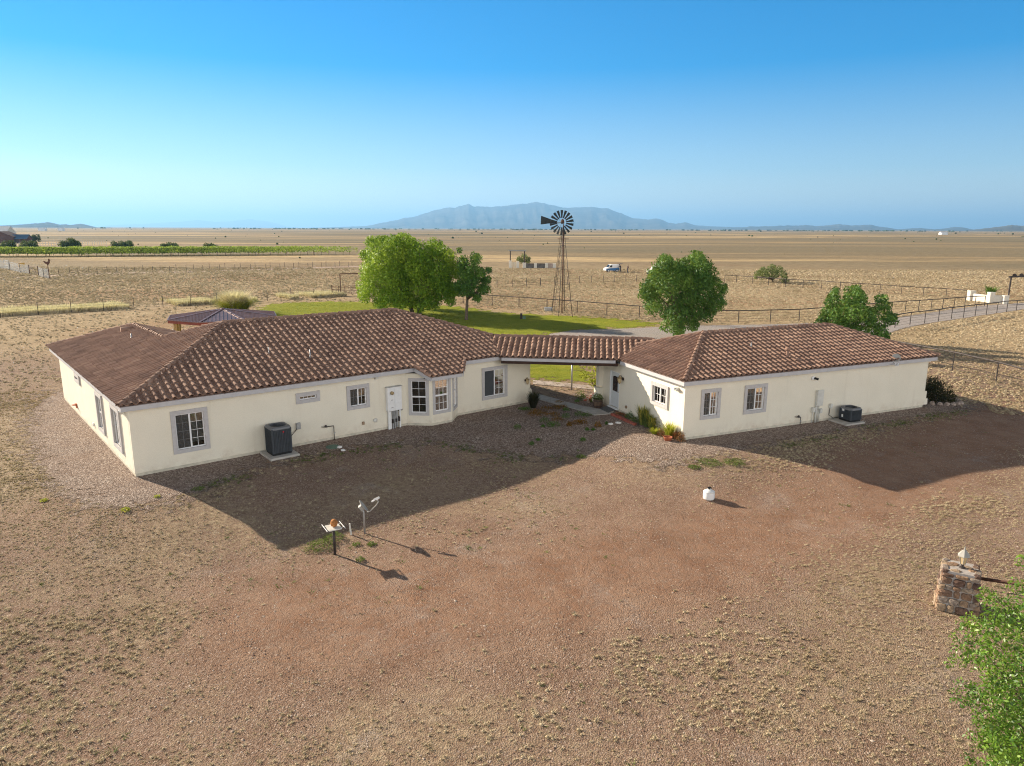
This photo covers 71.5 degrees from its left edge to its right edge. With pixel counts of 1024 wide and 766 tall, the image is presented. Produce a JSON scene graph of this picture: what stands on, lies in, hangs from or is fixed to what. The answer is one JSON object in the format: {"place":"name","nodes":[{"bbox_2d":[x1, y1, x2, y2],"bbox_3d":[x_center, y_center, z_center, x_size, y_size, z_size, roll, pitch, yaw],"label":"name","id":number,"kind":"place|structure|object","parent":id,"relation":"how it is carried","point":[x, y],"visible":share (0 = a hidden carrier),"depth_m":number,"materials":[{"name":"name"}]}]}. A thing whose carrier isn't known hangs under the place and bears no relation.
{"place":"outdoors","nodes":[
{"label":"outdoors","id":0,"kind":"place"},
{"bbox_2d":[0,226,16,233],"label":"barn","id":1,"kind":"structure","parent":0,"point":[7,228],"depth_m":509.87,"materials":[{"name":"white paint"}]},
{"bbox_2d":[2,222,99,227],"bbox_3d":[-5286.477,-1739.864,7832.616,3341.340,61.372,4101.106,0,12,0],"label":"hills","id":2,"kind":"structure","parent":0,"point":[44,225],"depth_m":6963.51,"materials":[{"name":"stone"}]},
{"bbox_2d":[17,266,359,277],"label":"dirt road","id":3,"kind":"structure","parent":0,"point":[224,270],"depth_m":158.40,"materials":[{"name":"soil"}]},
{"bbox_2d":[102,219,298,227],"bbox_3d":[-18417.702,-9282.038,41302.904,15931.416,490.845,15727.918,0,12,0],"label":"mountains","id":4,"kind":"structure","parent":0,"point":[249,223],"depth_m":38711.66,"materials":[{"name":"stone"}]},
{"bbox_2d":[256,301,658,383],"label":"lawn","id":5,"kind":"structure","parent":0,"point":[562,371],"depth_m":72.74,"materials":[{"name":"plant"}]},
{"bbox_2d":[167,308,276,330],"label":"gazebo","id":6,"kind":"object","parent":5,"relation":"on","point":[198,318],"visible":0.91,"depth_m":53.43,"materials":[{"name":"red metal"}]},
{"bbox_2d":[206,287,261,309],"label":"pampas grass","id":7,"kind":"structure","parent":5,"relation":"on","point":[234,300],"depth_m":78.06,"materials":[{"name":"yellow plant"}]},
{"bbox_2d":[358,235,393,293],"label":"shade tree","id":8,"kind":"object","parent":5,"relation":"on","point":[378,239],"visible":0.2,"depth_m":83.91,"materials":[{"name":"green plant"}]},
{"bbox_2d":[355,232,422,311],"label":"shade tree","id":9,"kind":"object","parent":5,"relation":"on","point":[394,290],"visible":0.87,"depth_m":75.75,"materials":[{"name":"green plant"}]},
{"bbox_2d":[397,235,462,313],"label":"shade tree","id":10,"kind":"object","parent":5,"relation":"on","point":[431,269],"visible":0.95,"depth_m":75.34,"materials":[{"name":"green plant"}]},
{"bbox_2d":[453,247,491,319],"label":"shade tree","id":11,"kind":"object","parent":5,"relation":"on","point":[468,272],"visible":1,"depth_m":72.12,"materials":[{"name":"green plant"}]},
{"bbox_2d":[541,210,573,316],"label":"windmill","id":12,"kind":"object","parent":5,"relation":"on","point":[544,220],"visible":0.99,"depth_m":77.35,"materials":[{"name":"metal"}]},
{"bbox_2d":[579,366,596,389],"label":"tree","id":13,"kind":"object","parent":5,"relation":"on","point":[590,379],"visible":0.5,"depth_m":41.11,"materials":[{"name":"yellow plant"}]},
{"bbox_2d":[0,227,1023,765],"bbox_3d":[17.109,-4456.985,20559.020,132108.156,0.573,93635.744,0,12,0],"label":"ground","id":14,"kind":"structure","parent":0,"point":[706,533],"depth_m":20.60,"materials":[{"name":"soil"}]},
{"bbox_2d":[0,231,15,242],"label":"barn","id":15,"kind":"structure","parent":14,"relation":"on","point":[6,235],"depth_m":406.37,"materials":[{"name":"metal"}]},
{"bbox_2d":[0,240,16,246],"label":"round bush","id":16,"kind":"object","parent":14,"relation":"on","point":[9,243],"visible":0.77,"depth_m":305.22,"materials":[{"name":"green plant"}]},
{"bbox_2d":[12,234,32,242],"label":"shed","id":17,"kind":"structure","parent":14,"relation":"on","point":[18,238],"depth_m":409.04,"materials":[{"name":"blue metal"}]},
{"bbox_2d":[19,240,38,246],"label":"round bush","id":18,"kind":"object","parent":14,"relation":"on","point":[30,243],"visible":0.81,"depth_m":301.70,"materials":[{"name":"green plant"}]},
{"bbox_2d":[57,237,81,246],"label":"round bush","id":19,"kind":"object","parent":14,"relation":"on","point":[70,242],"visible":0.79,"depth_m":298.32,"materials":[{"name":"green plant"}]},
{"bbox_2d":[110,240,133,246],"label":"round bush","id":20,"kind":"object","parent":14,"relation":"on","point":[128,243],"visible":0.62,"depth_m":296.99,"materials":[{"name":"green plant"}]},
{"bbox_2d":[1,245,324,252],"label":"vine row","id":21,"kind":"object","parent":14,"relation":"on","point":[177,246],"visible":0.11,"depth_m":246.14,"materials":[{"name":"green plant"}]},
{"bbox_2d":[0,288,331,316],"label":"wire fence","id":22,"kind":"object","parent":14,"relation":"on","point":[138,302],"visible":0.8,"depth_m":82.01,"materials":[{"name":"metal"}]},
{"bbox_2d":[4,246,329,252],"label":"vine row","id":23,"kind":"object","parent":14,"relation":"on","point":[208,246],"visible":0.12,"depth_m":245.32,"materials":[{"name":"green plant"}]},
{"bbox_2d":[160,242,178,246],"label":"round bush","id":24,"kind":"object","parent":14,"relation":"on","point":[169,244],"visible":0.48,"depth_m":294.89,"materials":[{"name":"green plant"}]},
{"bbox_2d":[0,289,346,316],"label":"tall fence grass","id":25,"kind":"structure","parent":14,"relation":"on","point":[113,305],"depth_m":82.27,"materials":[{"name":"plant"}]},
{"bbox_2d":[4,246,342,253],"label":"vine row","id":26,"kind":"object","parent":14,"relation":"on","point":[212,248],"visible":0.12,"depth_m":243.20,"materials":[{"name":"green plant"}]},
{"bbox_2d":[0,246,357,256],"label":"vine row","id":27,"kind":"object","parent":14,"relation":"on","point":[145,250],"visible":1,"depth_m":231.05,"materials":[{"name":"green plant"}]},
{"bbox_2d":[58,263,354,274],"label":"wire fence","id":28,"kind":"object","parent":14,"relation":"on","point":[219,267],"visible":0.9,"depth_m":153.96,"materials":[{"name":"metal"}]},
{"bbox_2d":[69,261,356,272],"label":"wire fence","id":29,"kind":"object","parent":14,"relation":"on","point":[339,262],"visible":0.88,"depth_m":162.24,"materials":[{"name":"metal"}]},
{"bbox_2d":[299,538,332,552],"bbox_3d":[-6.017,5.029,22.201,1.196,0.254,0.989,0,12,0],"label":"weed clump","id":30,"kind":"object","parent":14,"relation":"on","point":[315,543],"visible":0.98,"depth_m":22.16,"materials":[{"name":"plant"}]},
{"bbox_2d":[322,521,344,554],"bbox_3d":[-5.407,4.833,21.652,0.564,1.029,0.600,-7,14,-29],"label":"feeder table","id":31,"kind":"object","parent":14,"relation":"on","point":[330,528],"visible":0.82,"depth_m":21.57,"materials":[{"name":"metal"}]},
{"bbox_2d":[323,531,344,542],"bbox_3d":[-5.723,4.904,22.796,0.735,0.260,0.793,0,12,0],"label":"weed clump","id":32,"kind":"object","parent":14,"relation":"on","point":[337,534],"visible":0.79,"depth_m":22.77,"materials":[{"name":"plant"}]},
{"bbox_2d":[331,273,364,293],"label":"ranch gate","id":33,"kind":"structure","parent":14,"relation":"on","point":[344,287],"depth_m":99.26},
{"bbox_2d":[358,497,379,533],"bbox_3d":[-4.668,4.365,23.150,0.682,1.356,0.443,3,12,11],"label":"satellite dish","id":34,"kind":"object","parent":14,"relation":"on","point":[362,507],"visible":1,"depth_m":23.16,"materials":[{"name":"metal"}]},
{"bbox_2d":[0,386,982,521],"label":"gravel bed","id":35,"kind":"object","parent":14,"relation":"on","point":[79,447],"visible":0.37,"depth_m":31.70,"materials":[{"name":"gravel"}]},
{"bbox_2d":[260,450,299,461],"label":"concrete slab","id":36,"kind":"structure","parent":35,"relation":"on","point":[270,457],"depth_m":29.39,"materials":[{"name":"concrete"}]},
{"bbox_2d":[264,422,292,455],"bbox_3d":[-9.748,2.314,29.717,0.850,1.185,0.857,-9,16,-38],"label":"condenser","id":37,"kind":"object","parent":36,"relation":"on","point":[278,438],"visible":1,"depth_m":29.43,"materials":[{"name":"grey metal"}]},
{"bbox_2d":[45,308,531,476],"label":"ranch house","id":38,"kind":"structure","parent":35,"relation":"on","point":[214,392],"depth_m":32.03,"materials":[{"name":"paint"}]},
{"bbox_2d":[73,372,80,384],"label":"window","id":39,"kind":"structure","parent":38,"relation":"in","point":[76,378],"depth_m":34.39,"materials":[{"name":"white plastic"}]},
{"bbox_2d":[94,391,106,435],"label":"window","id":40,"kind":"structure","parent":38,"relation":"in","point":[99,405],"depth_m":31.17,"materials":[{"name":"white plastic"}]},
{"bbox_2d":[109,403,123,453],"bbox_3d":[-15.806,1.804,28.512,0.140,1.790,1.570,-10,16,-39],"label":"window","id":41,"kind":"structure","parent":38,"relation":"in","point":[118,438],"depth_m":28.70,"materials":[{"name":"white plastic"}]},
{"bbox_2d":[170,407,210,454],"bbox_3d":[-12.692,1.856,28.065,1.370,1.720,0.190,-9,16,-38],"label":"window","id":42,"kind":"structure","parent":38,"relation":"in","point":[202,411],"depth_m":28.08,"materials":[{"name":"white plastic"}]},
{"bbox_2d":[295,390,319,403],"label":"window","id":43,"kind":"structure","parent":38,"relation":"in","point":[317,393],"depth_m":30.82,"materials":[{"name":"white plastic"}]},
{"bbox_2d":[346,383,369,410],"bbox_3d":[-7.030,0.617,32.407,1.120,1.120,0.190,-9,16,-38],"label":"window","id":44,"kind":"structure","parent":38,"relation":"in","point":[366,386],"depth_m":32.38,"materials":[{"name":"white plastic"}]},
{"bbox_2d":[385,385,401,429],"bbox_3d":[-5.508,1.173,33.521,0.865,2.092,0.310,-9,16,-38],"label":"door","id":45,"kind":"structure","parent":38,"relation":"attached to","point":[394,398],"depth_m":33.45,"materials":[{"name":"white paint"}]},
{"bbox_2d":[408,378,428,415],"bbox_3d":[-4.442,0.658,33.960,0.980,1.820,0.105,1,12,3],"label":"bay window","id":46,"kind":"structure","parent":38,"relation":"in","point":[410,380],"depth_m":33.93,"materials":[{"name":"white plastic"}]},
{"bbox_2d":[432,378,450,414],"bbox_3d":[-3.396,0.578,34.277,1.020,1.790,0.105,-9,16,-38],"label":"bay window","id":47,"kind":"structure","parent":38,"relation":"in","point":[441,388],"depth_m":34.34,"materials":[{"name":"white plastic"}]},
{"bbox_2d":[452,377,457,410],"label":"bay window","id":48,"kind":"structure","parent":38,"relation":"in","point":[454,380],"depth_m":35.43,"materials":[{"name":"white plastic"}]},
{"bbox_2d":[482,365,507,400],"bbox_3d":[-0.919,-0.032,37.199,1.650,1.700,0.120,-9,16,-38],"label":"window","id":49,"kind":"structure","parent":38,"relation":"in","point":[492,377],"depth_m":37.21,"materials":[{"name":"white plastic"}]},
{"bbox_2d":[483,334,654,365],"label":"roof","id":50,"kind":"structure","parent":38,"relation":"attached to","point":[581,350],"depth_m":36.90,"materials":[{"name":"tile"}]},
{"bbox_2d":[526,390,541,407],"bbox_3d":[1.117,0.856,37.648,1.039,0.948,1.045,0,12,0],"label":"woody shrub","id":51,"kind":"object","parent":35,"relation":"on","point":[533,400],"visible":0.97,"depth_m":37.54,"materials":[{"name":"green plant"}]},
{"bbox_2d":[190,410,966,489],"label":"fringe weeds","id":52,"kind":"object","parent":35,"relation":"on","point":[903,423],"visible":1,"depth_m":30.95,"materials":[{"name":"plant"}]},
{"bbox_2d":[591,393,603,407],"bbox_3d":[4.550,0.892,37.846,0.681,0.820,0.585,0,12,0],"label":"barrel planter","id":53,"kind":"object","parent":35,"relation":"on","point":[598,402],"visible":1,"depth_m":37.72,"materials":[{"name":"wood"}]},
{"bbox_2d":[611,413,636,425],"bbox_3d":[5.533,1.807,35.349,0.187,0.151,2.146,-5,13,-23],"label":"brick edging","id":54,"kind":"object","parent":35,"relation":"on","point":[624,419],"visible":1,"depth_m":35.23,"materials":[{"name":"brick"}]},
{"bbox_2d":[635,405,650,424],"bbox_3d":[6.347,1.523,34.440,1.026,1.047,1.036,0,12,0],"label":"border plant","id":55,"kind":"object","parent":35,"relation":"on","point":[642,411],"visible":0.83,"depth_m":34.33,"materials":[{"name":"plant"}]},
{"bbox_2d":[640,414,651,426],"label":"border plant","id":56,"kind":"object","parent":35,"relation":"on","point":[644,420],"visible":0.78,"depth_m":34.03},
{"bbox_2d":[645,414,656,428],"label":"border plant","id":57,"kind":"object","parent":35,"relation":"on","point":[650,422],"visible":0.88,"depth_m":33.77,"materials":[{"name":"plant"}]},
{"bbox_2d":[648,426,661,433],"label":"border plant","id":58,"kind":"object","parent":35,"relation":"on","point":[653,431],"visible":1,"depth_m":32.98,"materials":[{"name":"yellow plant"}]},
{"bbox_2d":[661,421,676,435],"bbox_3d":[7.160,2.118,32.347,1.026,0.779,0.969,0,12,0],"label":"border plant","id":59,"kind":"object","parent":35,"relation":"on","point":[669,429],"visible":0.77,"depth_m":32.24,"materials":[{"name":"yellow plant"}]},
{"bbox_2d":[676,431,685,441],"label":"border plant","id":60,"kind":"object","parent":35,"relation":"on","point":[681,437],"visible":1,"depth_m":31.81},
{"bbox_2d":[696,457,722,467],"bbox_3d":[8.051,3.216,29.074,1.146,0.151,1.103,4,13,16],"label":"weed clump","id":61,"kind":"object","parent":35,"relation":"on","point":[715,461],"visible":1,"depth_m":28.99,"materials":[{"name":"plant"}]},
{"bbox_2d":[724,458,747,465],"bbox_3d":[9.104,3.211,29.126,1.032,0.161,1.090,0,12,0],"label":"weed clump","id":62,"kind":"object","parent":35,"relation":"on","point":[728,461],"visible":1,"depth_m":29.08,"materials":[{"name":"plant"}]},
{"bbox_2d":[592,322,940,439],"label":"guest house","id":63,"kind":"structure","parent":35,"relation":"on","point":[731,380],"depth_m":34.74,"materials":[{"name":"paint"}]},
{"bbox_2d":[610,371,618,407],"bbox_3d":[5.400,0.337,37.307,0.116,1.840,0.900,-5,13,-22],"label":"door","id":64,"kind":"structure","parent":63,"relation":"in","point":[614,376],"depth_m":37.35,"materials":[{"name":"paint"}]},
{"bbox_2d":[650,381,668,409],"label":"window","id":65,"kind":"structure","parent":63,"relation":"in","point":[660,398],"depth_m":33.41,"materials":[{"name":"white plastic"}]},
{"bbox_2d":[700,388,721,419],"bbox_3d":[8.983,0.939,32.246,1.090,1.400,0.120,-5,13,-23],"label":"window","id":66,"kind":"structure","parent":63,"relation":"in","point":[710,404],"depth_m":32.27,"materials":[{"name":"white plastic"}]},
{"bbox_2d":[743,383,767,414],"bbox_3d":[11.363,0.735,33.273,1.350,1.380,0.120,-5,13,-23],"label":"window","id":67,"kind":"structure","parent":63,"relation":"in","point":[754,395],"depth_m":33.30,"materials":[{"name":"white plastic"}]},
{"bbox_2d":[814,390,823,422],"bbox_3d":[15.066,1.148,34.945,0.420,1.630,0.136,-5,13,-23],"label":"conduit box","id":68,"kind":"object","parent":63,"relation":"attached to","point":[819,397],"visible":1,"depth_m":34.82,"materials":[{"name":"white paint"}]},
{"bbox_2d":[892,354,900,365],"bbox_3d":[19.464,-1.149,36.188,0.480,0.661,0.832,-2,12,-11],"label":"light","id":69,"kind":"object","parent":63,"relation":"attached to","point":[896,356],"visible":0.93,"depth_m":36.14,"materials":[{"name":"metal"}]},
{"bbox_2d":[828,418,864,425],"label":"concrete slab","id":70,"kind":"structure","parent":35,"relation":"on","point":[839,421],"depth_m":34.82,"materials":[{"name":"concrete"}]},
{"bbox_2d":[839,405,861,421],"bbox_3d":[16.717,1.497,35.171,0.754,0.685,0.752,-5,13,-23],"label":"condenser","id":71,"kind":"object","parent":70,"relation":"on","point":[850,413],"visible":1,"depth_m":34.92,"materials":[{"name":"grey metal"}]},
{"bbox_2d":[925,375,956,402],"bbox_3d":[23.470,0.407,39.595,2.401,1.481,2.502,0,12,0],"label":"round shrub","id":72,"kind":"object","parent":35,"relation":"on","point":[933,388],"visible":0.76,"depth_m":39.35,"materials":[{"name":"green plant"}]},
{"bbox_2d":[3,431,1021,765],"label":"weeds","id":73,"kind":"object","parent":14,"relation":"on","point":[389,603],"visible":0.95,"depth_m":20.70,"materials":[{"name":"plant"}]},
{"bbox_2d":[12,227,1023,257],"bbox_3d":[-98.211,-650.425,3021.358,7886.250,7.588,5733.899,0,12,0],"label":"desert shrubs","id":74,"kind":"object","parent":14,"relation":"on","point":[534,235],"visible":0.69,"depth_m":1198.93,"materials":[{"name":"green plant"}]},
{"bbox_2d":[516,254,530,263],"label":"mesquite","id":75,"kind":"object","parent":14,"relation":"on","point":[519,259],"visible":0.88,"depth_m":179.62,"materials":[{"name":"green plant"}]},
{"bbox_2d":[100,227,1001,231],"bbox_3d":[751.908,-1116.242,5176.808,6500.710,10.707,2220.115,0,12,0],"label":"woods","id":76,"kind":"object","parent":14,"relation":"on","point":[590,229],"visible":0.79,"depth_m":4753.72,"materials":[{"name":"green plant"}]},
{"bbox_2d":[497,276,636,286],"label":"wire fence","id":77,"kind":"object","parent":14,"relation":"on","point":[567,280],"visible":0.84,"depth_m":121.88,"materials":[{"name":"metal"}]},
{"bbox_2d":[537,394,613,414],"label":"walkway","id":78,"kind":"structure","parent":14,"relation":"on","point":[591,410],"depth_m":37.87,"materials":[{"name":"concrete"}]},
{"bbox_2d":[599,406,614,412],"bbox_3d":[5.014,1.374,37.261,0.640,0.018,1.238,-5,13,-22],"label":"door mat","id":79,"kind":"object","parent":78,"relation":"on","point":[607,409],"depth_m":37.18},
{"bbox_2d":[603,263,621,271],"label":"delivery van","id":80,"kind":"object","parent":14,"relation":"on","point":[612,267],"visible":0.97,"depth_m":156.04,"materials":[{"name":"white paint"}]},
{"bbox_2d":[463,294,838,322],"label":"pipe fence","id":81,"kind":"object","parent":14,"relation":"on","point":[770,315],"visible":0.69,"depth_m":75.93,"materials":[{"name":"metal"}]},
{"bbox_2d":[637,250,728,335],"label":"shade tree","id":82,"kind":"object","parent":14,"relation":"on","point":[683,283],"visible":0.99,"depth_m":58.72,"materials":[{"name":"green plant"}]},
{"bbox_2d":[703,487,714,500],"bbox_3d":[7.161,3.999,25.868,0.418,0.465,0.418,0,12,0],"label":"gas tank","id":83,"kind":"object","parent":14,"relation":"on","point":[709,494],"visible":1,"depth_m":25.73,"materials":[{"name":"metal"}]},
{"bbox_2d":[753,264,787,281],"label":"mesquite","id":84,"kind":"object","parent":14,"relation":"on","point":[772,269],"visible":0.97,"depth_m":126.81,"materials":[{"name":"green plant"}]},
{"bbox_2d":[724,275,966,296],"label":"pipe fence","id":85,"kind":"object","parent":14,"relation":"on","point":[840,284],"visible":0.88,"depth_m":110.44,"materials":[{"name":"metal"}]},
{"bbox_2d":[814,284,899,338],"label":"shade tree","id":86,"kind":"object","parent":14,"relation":"on","point":[849,312],"visible":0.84,"depth_m":56.43,"materials":[{"name":"green plant"}]},
{"bbox_2d":[870,296,985,311],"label":"pipe fence","id":87,"kind":"object","parent":14,"relation":"on","point":[936,301],"visible":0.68,"depth_m":84.30,"materials":[{"name":"metal"}]},
{"bbox_2d":[933,558,981,618],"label":"stone pillar","id":88,"kind":"structure","parent":14,"relation":"on","point":[956,591],"depth_m":18.47,"materials":[{"name":"stone"}]},
{"bbox_2d":[958,547,969,568],"bbox_3d":[11.813,4.553,18.613,0.310,0.610,0.268,0,12,0],"label":"post lantern","id":89,"kind":"object","parent":88,"relation":"on","point":[964,555],"visible":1,"depth_m":18.56,"materials":[{"name":"metal"}]},
{"bbox_2d":[894,340,1023,386],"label":"pipe fence","id":90,"kind":"object","parent":14,"relation":"on","point":[915,345],"visible":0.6,"depth_m":46.50,"materials":[{"name":"metal"}]},
{"bbox_2d":[894,300,1023,327],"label":"pipe fence","id":91,"kind":"object","parent":14,"relation":"on","point":[958,309],"visible":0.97,"depth_m":76.33,"materials":[{"name":"metal"}]},
{"bbox_2d":[966,290,975,300],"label":"gate pillar","id":92,"kind":"structure","parent":14,"relation":"on","point":[970,292],"depth_m":95.70,"materials":[{"name":"paint"}]},
{"bbox_2d":[971,293,986,301],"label":"entrance wall","id":93,"kind":"structure","parent":14,"relation":"on","point":[977,298],"depth_m":94.40,"materials":[{"name":"paint"}]},
{"bbox_2d":[943,554,1023,765],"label":"leafy bush","id":94,"kind":"object","parent":14,"relation":"on","point":[1011,752],"visible":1,"depth_m":11.96,"materials":[{"name":"green plant"}]},
{"bbox_2d":[984,285,1000,292],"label":"agave","id":95,"kind":"object","parent":14,"relation":"on","point":[989,289],"visible":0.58,"depth_m":104.05,"materials":[{"name":"green plant"}]},
{"bbox_2d":[980,577,1023,604],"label":"rail fence","id":96,"kind":"object","parent":14,"relation":"on","point":[994,580],"depth_m":18.42,"materials":[{"name":"wood"}]},
{"bbox_2d":[0,391,1023,765],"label":"dry grass","id":97,"kind":"structure","parent":0,"point":[10,627],"depth_m":17.33,"materials":[{"name":"plant"}]},
{"bbox_2d":[0,266,1023,414],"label":"field grass","id":98,"kind":"structure","parent":0,"point":[24,274],"depth_m":105.95,"materials":[{"name":"plant"}]},
{"bbox_2d":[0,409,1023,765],"bbox_3d":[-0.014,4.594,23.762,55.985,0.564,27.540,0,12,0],"label":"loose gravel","id":99,"kind":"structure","parent":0,"point":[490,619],"depth_m":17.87,"materials":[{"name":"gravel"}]},
{"bbox_2d":[0,0,1023,229],"label":"sky","id":100,"kind":"structure","parent":0,"point":[895,114],"materials":[{"name":"blue"}]},
{"bbox_2d":[322,202,741,229],"bbox_3d":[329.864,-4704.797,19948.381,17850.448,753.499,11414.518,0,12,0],"label":"mountains","id":101,"kind":"structure","parent":0,"point":[515,216],"depth_m":17715.83,"materials":[{"name":"stone"}]},
{"bbox_2d":[533,380,593,389],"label":"stone path","id":102,"kind":"structure","parent":0,"point":[556,384],"depth_m":43.23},
{"bbox_2d":[549,303,1023,338],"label":"driveway","id":103,"kind":"structure","parent":0,"point":[654,332],"depth_m":70.22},
{"bbox_2d":[986,292,995,302],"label":"gate pillar","id":104,"kind":"structure","parent":103,"relation":"on","point":[990,297],"depth_m":92.56,"materials":[{"name":"paint"}]},
{"bbox_2d":[993,295,1001,303],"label":"entrance wall","id":105,"kind":"structure","parent":103,"relation":"on","point":[997,298],"depth_m":92.19,"materials":[{"name":"paint"}]},
{"bbox_2d":[1001,295,1009,303],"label":"gate pillar","id":106,"kind":"structure","parent":103,"relation":"on","point":[1005,297],"depth_m":91.58,"materials":[{"name":"paint"}]},
{"bbox_2d":[1008,273,1023,294],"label":"entrance frame","id":107,"kind":"object","parent":103,"relation":"on","point":[1015,275],"visible":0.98,"depth_m":91.33,"materials":[{"name":"metal"}]},
{"bbox_2d":[722,224,972,230],"bbox_3d":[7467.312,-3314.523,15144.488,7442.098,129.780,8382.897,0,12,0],"label":"mountains","id":108,"kind":"structure","parent":0,"point":[836,227],"depth_m":13432.51,"materials":[{"name":"stone"}]},
{"bbox_2d":[968,225,1023,230],"bbox_3d":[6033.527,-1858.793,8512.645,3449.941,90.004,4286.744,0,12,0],"label":"hills","id":109,"kind":"structure","parent":0,"point":[1012,228],"depth_m":7604.04,"materials":[{"name":"stone"}]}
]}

